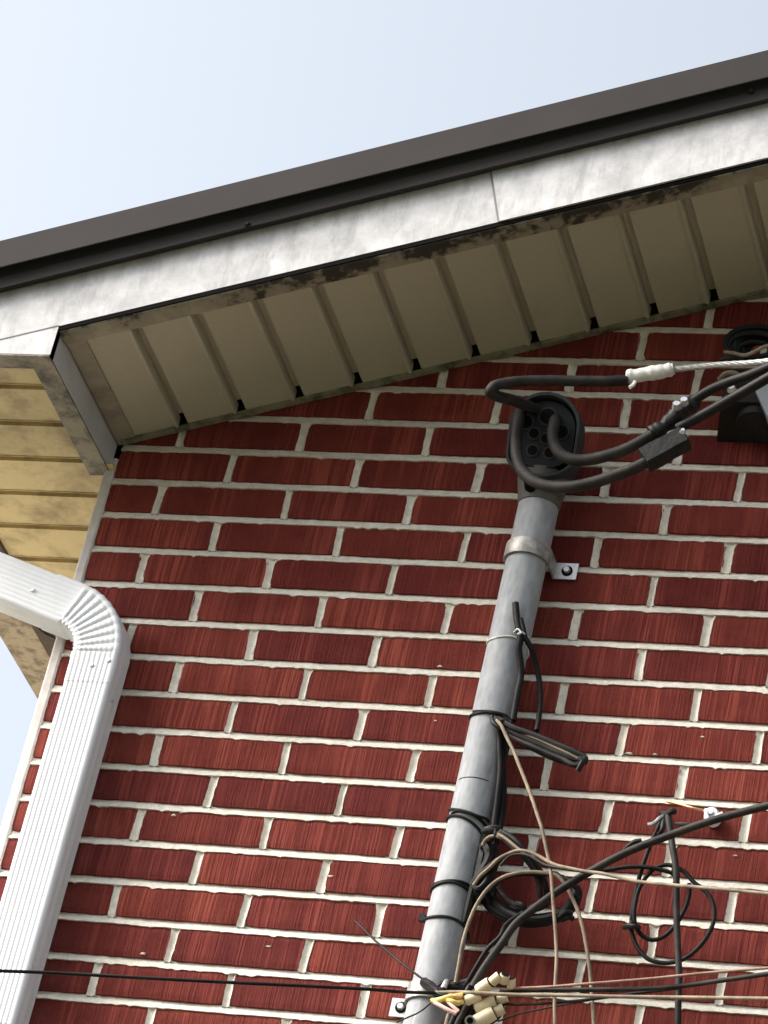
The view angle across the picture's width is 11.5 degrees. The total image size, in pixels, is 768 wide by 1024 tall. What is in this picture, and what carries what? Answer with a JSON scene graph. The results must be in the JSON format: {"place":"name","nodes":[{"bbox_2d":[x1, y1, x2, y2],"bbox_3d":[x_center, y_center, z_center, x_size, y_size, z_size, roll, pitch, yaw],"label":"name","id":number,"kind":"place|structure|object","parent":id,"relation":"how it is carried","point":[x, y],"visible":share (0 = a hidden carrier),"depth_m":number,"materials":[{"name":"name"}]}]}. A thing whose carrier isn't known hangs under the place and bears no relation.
{"place":"outdoors","nodes":[
{"label":"outdoors","id":0,"kind":"place"},
{"bbox_2d":[0,0,767,827],"label":"sky","id":1,"kind":"structure","parent":0,"point":[107,106],"materials":[{"name":"blue"}]},
{"bbox_2d":[469,801,767,988],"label":"thick cable","id":2,"kind":"object","parent":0,"point":[522,917],"visible":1,"depth_m":5.56,"materials":[{"name":"black rubber"}]},
{"bbox_2d":[472,849,767,894],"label":"arched cable","id":3,"kind":"object","parent":2,"relation":"attached to","point":[492,864],"visible":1,"depth_m":5.52,"materials":[{"name":"beige rubber"}]},
{"bbox_2d":[499,853,583,872],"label":"arched cable","id":4,"kind":"object","parent":3,"relation":"on","point":[527,855],"visible":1,"depth_m":5.62,"materials":[{"name":"beige rubber"}]},
{"bbox_2d":[622,838,641,849],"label":"slim cable","id":5,"kind":"object","parent":2,"relation":"attached to","point":[633,842],"visible":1,"depth_m":5.60,"materials":[{"name":"black rubber"}]},
{"bbox_2d":[675,822,689,825],"bbox_3d":[0.434,0.453,5.560,0.025,0.009,0.011,2,-33,18],"label":"wire scrap","id":6,"kind":"object","parent":2,"relation":"on","point":[681,823],"visible":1,"depth_m":5.56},
{"label":"ground","id":7,"kind":"structure","parent":0,"visible":0},
{"bbox_2d":[0,50,767,1023],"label":"brick house","id":8,"kind":"structure","parent":7,"relation":"on","point":[258,482],"depth_m":6.10,"materials":[{"name":"red brick"}]},
{"bbox_2d":[0,612,49,698],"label":"soffit","id":9,"kind":"object","parent":8,"relation":"attached to","point":[25,647],"depth_m":6.96,"materials":[{"name":"beige wood"}]},
{"bbox_2d":[0,552,130,1023],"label":"downspout","id":10,"kind":"object","parent":8,"relation":"attached to","point":[85,619],"visible":1,"depth_m":6.00,"materials":[{"name":"white metal"}]},
{"bbox_2d":[35,626,54,637],"bbox_3d":[-0.594,0.180,6.389,0.033,0.100,0.249,7,-32,10],"label":"loose wire","id":11,"kind":"object","parent":10,"relation":"attached to","point":[46,633],"visible":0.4,"depth_m":6.51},
{"bbox_2d":[389,497,578,1023],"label":"service mast","id":12,"kind":"object","parent":8,"relation":"attached to","point":[528,557],"visible":0.89,"depth_m":5.82,"materials":[{"name":"metal"}]},
{"bbox_2d":[397,1002,430,1022],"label":"loose wire","id":13,"kind":"object","parent":12,"relation":"attached to","point":[425,1007],"visible":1,"depth_m":5.56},
{"bbox_2d":[418,913,469,941],"bbox_3d":[0.094,0.616,5.696,0.073,0.027,0.072,30,-35,-25],"label":"mast tie","id":14,"kind":"object","parent":12,"relation":"attached to","point":[423,917],"visible":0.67,"depth_m":5.67,"materials":[{"name":"black plastic"}]},
{"bbox_2d":[420,977,471,997],"bbox_3d":[0.089,0.694,5.570,0.091,0.051,0.046,2,-33,18],"label":"cable knot","id":15,"kind":"object","parent":12,"relation":"attached to","point":[446,984],"visible":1,"depth_m":5.56,"materials":[{"name":"plastic"}]},
{"bbox_2d":[0,969,435,994],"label":"crossing wire","id":16,"kind":"object","parent":15,"relation":"attached to","point":[216,981],"visible":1,"depth_m":5.50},
{"bbox_2d":[355,920,434,989],"bbox_3d":[0.014,0.651,5.635,0.179,0.135,0.009,-11,-39,34],"label":"loose wire","id":17,"kind":"object","parent":15,"relation":"attached to","point":[389,952],"visible":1,"depth_m":5.63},
{"bbox_2d":[430,993,462,1003],"bbox_3d":[0.091,0.699,5.517,0.046,0.023,0.016,6,-32,12],"label":"bared wire","id":18,"kind":"object","parent":15,"relation":"attached to","point":[441,999],"visible":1,"depth_m":5.51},
{"bbox_2d":[433,1000,456,1014],"bbox_3d":[0.087,0.712,5.502,0.039,0.021,0.008,2,-33,18],"label":"bared wire","id":19,"kind":"object","parent":18,"relation":"attached to","point":[443,1007],"visible":1,"depth_m":5.50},
{"bbox_2d":[447,1002,459,1012],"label":"bared wire","id":20,"kind":"object","parent":19,"relation":"on","point":[452,1006],"visible":1,"depth_m":5.50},
{"bbox_2d":[446,998,463,1005],"bbox_3d":[0.102,0.704,5.509,0.027,0.014,0.012,17,-32,-6],"label":"bared wire","id":21,"kind":"object","parent":18,"relation":"attached to","point":[456,1002],"visible":1,"depth_m":5.50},
{"bbox_2d":[453,994,461,999],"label":"bared wire","id":22,"kind":"object","parent":21,"relation":"on","point":[457,996],"visible":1,"depth_m":5.51,"materials":[{"name":"orange metal"}]},
{"bbox_2d":[444,1013,451,1023],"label":"dropping cable","id":23,"kind":"object","parent":15,"relation":"hanging from","point":[448,1017],"visible":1,"depth_m":5.54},
{"bbox_2d":[448,989,472,1023],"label":"dropping cable","id":24,"kind":"object","parent":15,"relation":"hanging from","point":[453,1018],"visible":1,"depth_m":5.53,"materials":[{"name":"black rubber"}]},
{"bbox_2d":[454,1004,469,1023],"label":"dropping cable","id":25,"kind":"object","parent":15,"relation":"hanging from","point":[462,1014],"visible":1,"depth_m":5.53,"materials":[{"name":"black rubber"}]},
{"bbox_2d":[461,1004,474,1023],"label":"dropping cable","id":26,"kind":"object","parent":15,"relation":"hanging from","point":[471,1011],"visible":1,"depth_m":5.53,"materials":[{"name":"black rubber"}]},
{"bbox_2d":[454,870,595,1023],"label":"arched cable","id":27,"kind":"object","parent":15,"relation":"attached to","point":[502,877],"visible":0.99,"depth_m":5.59,"materials":[{"name":"beige plastic"}]},
{"bbox_2d":[465,864,672,984],"bbox_3d":[0.276,0.608,5.593,0.284,0.221,0.021,4,-33,15],"label":"slim cable","id":28,"kind":"object","parent":15,"relation":"attached to","point":[507,923],"visible":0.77,"depth_m":5.61,"materials":[{"name":"black rubber"}]},
{"bbox_2d":[436,990,767,1000],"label":"crossing wire","id":29,"kind":"object","parent":15,"relation":"attached to","point":[759,998],"visible":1,"depth_m":5.42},
{"bbox_2d":[464,994,482,1005],"bbox_3d":[0.129,0.701,5.519,0.028,0.024,0.016,2,-33,18],"label":"wire connector","id":30,"kind":"object","parent":29,"relation":"attached to","point":[470,999],"visible":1,"depth_m":5.51,"materials":[{"name":"beige plastic"}]},
{"bbox_2d":[473,1007,496,1023],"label":"wire connector","id":31,"kind":"object","parent":29,"relation":"attached to","point":[486,1016],"visible":1,"depth_m":5.50,"materials":[{"name":"beige plastic"}]},
{"bbox_2d":[465,1015,474,1023],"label":"cable end","id":32,"kind":"object","parent":31,"relation":"attached to","point":[469,1019],"visible":1,"depth_m":5.49,"materials":[{"name":"plastic"}]},
{"bbox_2d":[473,996,497,1012],"bbox_3d":[0.147,0.710,5.519,0.035,0.029,0.018,2,-33,18],"label":"wire connector","id":33,"kind":"object","parent":31,"relation":"on","point":[485,1003],"visible":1,"depth_m":5.51,"materials":[{"name":"beige plastic"}]},
{"bbox_2d":[496,996,509,1003],"bbox_3d":[0.172,0.703,5.523,0.020,0.018,0.014,2,-33,18],"label":"wire connector","id":34,"kind":"object","parent":33,"relation":"attached to","point":[502,999],"visible":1,"depth_m":5.52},
{"bbox_2d":[498,1000,594,1021],"bbox_3d":[0.238,0.716,5.518,0.158,0.040,0.011,-3,-35,26],"label":"crossing wire","id":35,"kind":"object","parent":34,"relation":"attached to","point":[538,1010],"visible":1,"depth_m":5.52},
{"bbox_2d":[502,989,678,1005],"bbox_3d":[0.294,0.693,5.479,0.264,0.038,0.009,-2,-35,23],"label":"crossing wire","id":36,"kind":"object","parent":34,"relation":"attached to","point":[564,1001],"visible":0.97,"depth_m":5.49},
{"bbox_2d":[499,971,767,992],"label":"crossing wire","id":37,"kind":"object","parent":34,"relation":"attached to","point":[663,987],"visible":1,"depth_m":5.43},
{"bbox_2d":[493,1004,505,1016],"bbox_3d":[0.166,0.718,5.514,0.020,0.020,0.016,2,-33,18],"label":"wire connector","id":38,"kind":"object","parent":31,"relation":"on","point":[499,1010],"visible":1,"depth_m":5.51,"materials":[{"name":"beige plastic"}]},
{"bbox_2d":[490,1003,504,1023],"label":"dropping cable","id":39,"kind":"object","parent":38,"relation":"attached to","point":[498,1018],"visible":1,"depth_m":5.52,"materials":[{"name":"black rubber"}]},
{"bbox_2d":[475,977,494,995],"bbox_3d":[0.145,0.684,5.519,0.029,0.026,0.019,-17,-43,39],"label":"wire connector","id":40,"kind":"object","parent":29,"relation":"attached to","point":[485,984],"visible":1,"depth_m":5.51,"materials":[{"name":"beige plastic"}]},
{"bbox_2d":[489,972,500,985],"bbox_3d":[0.161,0.672,5.507,0.021,0.021,0.015,-13,-40,36],"label":"wire connector","id":41,"kind":"object","parent":29,"relation":"attached to","point":[494,978],"visible":1,"depth_m":5.50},
{"bbox_2d":[499,972,509,984],"bbox_3d":[0.172,0.671,5.507,0.015,0.019,0.019,17,-32,-5],"label":"wire connector","id":42,"kind":"object","parent":41,"relation":"attached to","point":[505,976],"visible":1,"depth_m":5.50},
{"bbox_2d":[508,966,767,989],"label":"crossing wire","id":43,"kind":"object","parent":42,"relation":"attached to","point":[643,979],"visible":1,"depth_m":5.44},
{"bbox_2d":[507,977,515,988],"bbox_3d":[0.183,0.678,5.511,0.013,0.018,0.018,2,-33,18],"label":"wire connector","id":44,"kind":"object","parent":43,"relation":"attached to","point":[511,983],"visible":1,"depth_m":5.51,"materials":[{"name":"beige plastic"}]},
{"bbox_2d":[430,879,469,893],"bbox_3d":[0.105,0.570,5.724,0.073,0.023,0.073,2,-33,18],"label":"mast tie","id":45,"kind":"object","parent":12,"relation":"attached to","point":[462,883],"visible":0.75,"depth_m":5.70,"materials":[{"name":"black plastic"}]},
{"bbox_2d":[446,808,489,834],"bbox_3d":[0.127,0.475,5.782,0.073,0.056,0.077,2,-33,18],"label":"mast tie","id":46,"kind":"object","parent":12,"relation":"attached to","point":[480,818],"visible":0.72,"depth_m":5.76,"materials":[{"name":"black plastic"}]},
{"bbox_2d":[461,835,500,923],"bbox_3d":[0.149,0.540,5.696,0.040,0.154,0.075,12,-32,3],"label":"cable tangle","id":47,"kind":"object","parent":12,"relation":"attached to","point":[487,855],"visible":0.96,"depth_m":5.68,"materials":[{"name":"black rubber"}]},
{"bbox_2d":[478,825,501,849],"bbox_3d":[0.165,0.485,5.710,0.066,0.038,0.032,-10,-39,33],"label":"cable knot","id":48,"kind":"object","parent":12,"relation":"attached to","point":[489,832],"visible":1,"depth_m":5.71,"materials":[{"name":"black rubber"}]},
{"bbox_2d":[497,833,523,852],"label":"fan cable","id":49,"kind":"object","parent":48,"relation":"attached to","point":[509,841],"visible":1,"depth_m":5.67,"materials":[{"name":"beige plastic"}]},
{"bbox_2d":[496,831,542,899],"bbox_3d":[0.203,0.523,5.665,0.092,0.105,0.028,13,-31,0],"label":"fan cable","id":50,"kind":"object","parent":48,"relation":"attached to","point":[529,863],"visible":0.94,"depth_m":5.66,"materials":[{"name":"black rubber"}]},
{"bbox_2d":[499,829,549,895],"bbox_3d":[0.208,0.520,5.668,0.096,0.101,0.026,13,-31,1],"label":"fan cable","id":51,"kind":"object","parent":48,"relation":"attached to","point":[517,842],"visible":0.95,"depth_m":5.66,"materials":[{"name":"black rubber"}]},
{"bbox_2d":[468,710,513,723],"bbox_3d":[0.166,0.323,5.876,0.077,0.022,0.080,2,-33,18],"label":"mast tie","id":52,"kind":"object","parent":12,"relation":"attached to","point":[477,712],"visible":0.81,"depth_m":5.85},
{"bbox_2d":[490,729,503,824],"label":"side cable","id":53,"kind":"object","parent":12,"relation":"attached to","point":[499,777],"visible":1,"depth_m":5.79,"materials":[{"name":"black rubber"}]},
{"bbox_2d":[497,735,507,828],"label":"side cable","id":54,"kind":"object","parent":12,"relation":"attached to","point":[503,797],"visible":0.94,"depth_m":5.79,"materials":[{"name":"black rubber"}]},
{"bbox_2d":[503,738,510,825],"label":"side cable","id":55,"kind":"object","parent":12,"relation":"attached to","point":[506,789],"visible":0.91,"depth_m":5.80,"materials":[{"name":"black rubber"}]},
{"bbox_2d":[486,628,528,658],"bbox_3d":[0.200,0.209,5.945,0.089,0.015,0.070,-15,-42,39],"label":"mast tie","id":56,"kind":"object","parent":12,"relation":"attached to","point":[519,633],"visible":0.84,"depth_m":5.92,"materials":[{"name":"white plastic"}]},
{"bbox_2d":[510,601,523,722],"bbox_3d":[0.202,0.227,5.891,0.046,0.202,0.022,18,-32,-7],"label":"cable stub","id":57,"kind":"object","parent":56,"relation":"attached to","point":[520,667],"visible":1,"depth_m":5.89,"materials":[{"name":"black rubber"}]},
{"bbox_2d":[520,617,542,732],"bbox_3d":[0.221,0.253,5.885,0.070,0.186,0.027,19,-32,-8],"label":"cable stub","id":58,"kind":"object","parent":56,"relation":"attached to","point":[528,643],"visible":1,"depth_m":5.89,"materials":[{"name":"black rubber"}]},
{"bbox_2d":[481,875,581,927],"bbox_3d":[0.208,0.568,5.660,0.167,0.092,0.051,-1,-35,23],"label":"cable coil","id":59,"kind":"object","parent":12,"relation":"attached to","point":[494,905],"visible":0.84,"depth_m":5.64,"materials":[{"name":"black rubber"}]},
{"bbox_2d":[488,871,581,897],"bbox_3d":[0.224,0.547,5.644,0.140,0.042,0.020,6,-32,13],"label":"arched cable","id":60,"kind":"object","parent":59,"relation":"attached to","point":[577,890],"visible":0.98,"depth_m":5.65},
{"bbox_2d":[489,715,587,771],"bbox_3d":[0.233,0.350,5.781,0.177,0.107,0.029,-3,-35,25],"label":"cable bundle","id":61,"kind":"object","parent":12,"relation":"attached to","point":[552,749],"visible":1,"depth_m":5.77,"materials":[{"name":"black plastic"}]},
{"bbox_2d":[495,719,557,1023],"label":"hanging cable","id":62,"kind":"object","parent":61,"relation":"hanging from","point":[499,723],"visible":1,"depth_m":5.62,"materials":[{"name":"brown plastic"}]},
{"bbox_2d":[506,392,584,513],"bbox_3d":[0.262,-0.096,6.102,0.118,0.171,0.140,2,-33,18],"label":"weatherhead","id":63,"kind":"object","parent":12,"relation":"attached to","point":[541,460],"visible":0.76,"depth_m":6.07,"materials":[{"name":"black plastic"}]},
{"bbox_2d":[484,375,628,413],"bbox_3d":[0.281,-0.175,6.023,0.214,0.080,0.144,2,-33,18],"label":"service cable","id":64,"kind":"object","parent":63,"relation":"attached to","point":[492,391],"visible":1,"depth_m":5.99,"materials":[{"name":"black rubber"}]},
{"bbox_2d":[625,363,674,388],"bbox_3d":[0.415,-0.209,5.982,0.076,0.059,0.029,2,-33,18],"label":"cable splice","id":65,"kind":"object","parent":64,"relation":"attached to","point":[652,373],"visible":1,"depth_m":5.98,"materials":[{"name":"white plastic"}]},
{"bbox_2d":[673,358,767,371],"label":"drop wire","id":66,"kind":"object","parent":65,"relation":"attached to","point":[742,363],"visible":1,"depth_m":5.93,"materials":[{"name":"metal"}]},
{"bbox_2d":[510,408,647,492],"bbox_3d":[0.297,-0.113,5.985,0.279,0.210,0.059,-11,-39,34],"label":"service cable","id":67,"kind":"object","parent":63,"relation":"attached to","point":[526,475],"visible":0.98,"depth_m":5.93,"materials":[{"name":"black rubber"}]},
{"bbox_2d":[638,427,691,471],"bbox_3d":[0.431,-0.101,5.894,0.078,0.071,0.047,2,-33,18],"label":"cable splice","id":68,"kind":"object","parent":67,"relation":"attached to","point":[657,453],"visible":1,"depth_m":5.89,"materials":[{"name":"plastic"}]},
{"bbox_2d":[675,372,767,429],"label":"drop wire","id":69,"kind":"object","parent":68,"relation":"attached to","point":[749,388],"visible":1,"depth_m":5.88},
{"bbox_2d":[547,414,654,465],"bbox_3d":[0.328,-0.129,5.995,0.224,0.143,0.056,-15,-41,38],"label":"service cable","id":70,"kind":"object","parent":63,"relation":"attached to","point":[559,452],"visible":1,"depth_m":5.95,"materials":[{"name":"black rubber"}]},
{"bbox_2d":[647,395,700,438],"bbox_3d":[0.447,-0.150,5.930,0.077,0.084,0.047,2,-33,18],"label":"cable splice","id":71,"kind":"object","parent":70,"relation":"attached to","point":[683,408],"visible":1,"depth_m":5.92,"materials":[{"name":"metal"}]},
{"bbox_2d":[691,362,767,401],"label":"drop wire","id":72,"kind":"object","parent":71,"relation":"attached to","point":[722,384],"visible":1,"depth_m":5.90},
{"bbox_2d":[647,807,676,834],"bbox_3d":[0.405,0.455,5.692,0.038,0.100,0.132,15,-32,-3],"label":"wall hook","id":73,"kind":"object","parent":8,"relation":"attached to","point":[670,811],"depth_m":5.63,"materials":[{"name":"metal"}]},
{"bbox_2d":[629,820,716,964],"bbox_3d":[0.427,0.554,5.593,0.131,0.230,0.042,2,-33,18],"label":"looped cable","id":74,"kind":"object","parent":73,"relation":"hanging from","point":[633,910],"visible":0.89,"depth_m":5.58,"materials":[{"name":"black rubber"}]},
{"bbox_2d":[622,920,640,930],"bbox_3d":[0.359,0.604,5.581,0.032,0.017,0.020,-8,-37,31],"label":"loop tie","id":75,"kind":"object","parent":74,"relation":"attached to","point":[630,925],"visible":1,"depth_m":5.57,"materials":[{"name":"black plastic"}]},
{"bbox_2d":[665,814,681,1023],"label":"upright cable","id":76,"kind":"object","parent":73,"relation":"hanging from","point":[676,914],"visible":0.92,"depth_m":5.52,"materials":[{"name":"black rubber"}]},
{"bbox_2d":[704,807,722,827],"bbox_3d":[0.487,0.449,5.667,0.029,0.082,0.142,11,-32,5],"label":"insulator","id":77,"kind":"object","parent":8,"relation":"attached to","point":[710,811],"visible":0.48,"depth_m":5.72,"materials":[{"name":"white ceramic"}]},
{"bbox_2d":[666,800,703,810],"bbox_3d":[0.449,0.437,5.728,0.068,0.027,0.014,-9,-38,33],"label":"copper wire","id":78,"kind":"object","parent":77,"relation":"attached to","point":[684,805],"visible":1,"depth_m":5.72,"materials":[{"name":"metal"}]},
{"bbox_2d":[717,369,767,442],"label":"junction box","id":79,"kind":"object","parent":8,"relation":"attached to","point":[744,419],"visible":0.84,"depth_m":6.07,"materials":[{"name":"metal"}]},
{"bbox_2d":[717,324,767,379],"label":"cable coil","id":80,"kind":"object","parent":8,"relation":"hanging from","point":[742,341],"visible":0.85,"depth_m":6.14,"materials":[{"name":"black rubber"}]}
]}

